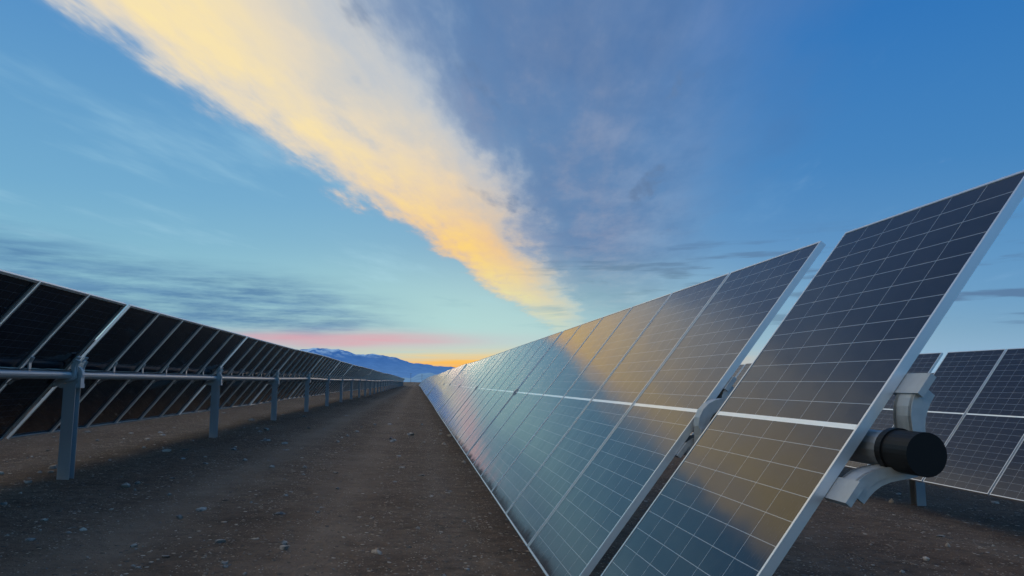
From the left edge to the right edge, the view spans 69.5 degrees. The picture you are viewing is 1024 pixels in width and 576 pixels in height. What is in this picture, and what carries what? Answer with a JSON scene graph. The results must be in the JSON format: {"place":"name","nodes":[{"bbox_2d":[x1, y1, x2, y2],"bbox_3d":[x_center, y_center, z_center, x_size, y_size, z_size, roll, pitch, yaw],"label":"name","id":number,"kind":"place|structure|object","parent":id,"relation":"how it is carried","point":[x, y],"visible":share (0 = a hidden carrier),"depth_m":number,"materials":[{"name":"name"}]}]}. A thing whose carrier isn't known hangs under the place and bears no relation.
{"place":"outdoors","nodes":[
{"label":"outdoors","id":0,"kind":"place"},
{"bbox_2d":[0,382,1023,575],"bbox_3d":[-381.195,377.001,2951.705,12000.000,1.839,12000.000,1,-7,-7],"label":"ground","id":1,"kind":"structure","parent":0,"point":[831,540],"depth_m":8.65,"materials":[{"name":"soil"}]},
{"bbox_2d":[0,269,404,479],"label":"solar tracker row","id":2,"kind":"object","parent":1,"relation":"on","point":[132,363],"visible":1,"depth_m":11.46,"materials":[{"name":"black glass"}]},
{"bbox_2d":[41,339,95,398],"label":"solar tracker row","id":3,"kind":"object","parent":2,"relation":"attached to","point":[80,355],"depth_m":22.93,"materials":[{"name":"metal"}]},
{"bbox_2d":[0,412,1021,575],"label":"ground stones","id":4,"kind":"object","parent":1,"relation":"on","point":[284,545],"visible":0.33,"depth_m":8.96,"materials":[{"name":"grey stone"}]},
{"bbox_2d":[419,170,1023,575],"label":"solar tracker row","id":5,"kind":"object","parent":1,"relation":"on","point":[572,442],"visible":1,"depth_m":3.37,"materials":[{"name":"blue glass"}]},
{"bbox_2d":[690,348,1023,505],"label":"solar tracker row","id":6,"kind":"object","parent":1,"relation":"on","point":[975,419],"depth_m":9.89,"materials":[{"name":"blue glass"}]},
{"bbox_2d":[0,0,1023,372],"label":"sky","id":7,"kind":"structure","parent":0,"point":[446,183],"materials":[{"name":"blue"}]},
{"bbox_2d":[301,348,934,381],"bbox_3d":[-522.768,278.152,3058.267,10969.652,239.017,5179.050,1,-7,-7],"label":"mountains","id":8,"kind":"structure","parent":0,"point":[407,371],"depth_m":4872.25,"materials":[{"name":"stone"}]}
]}

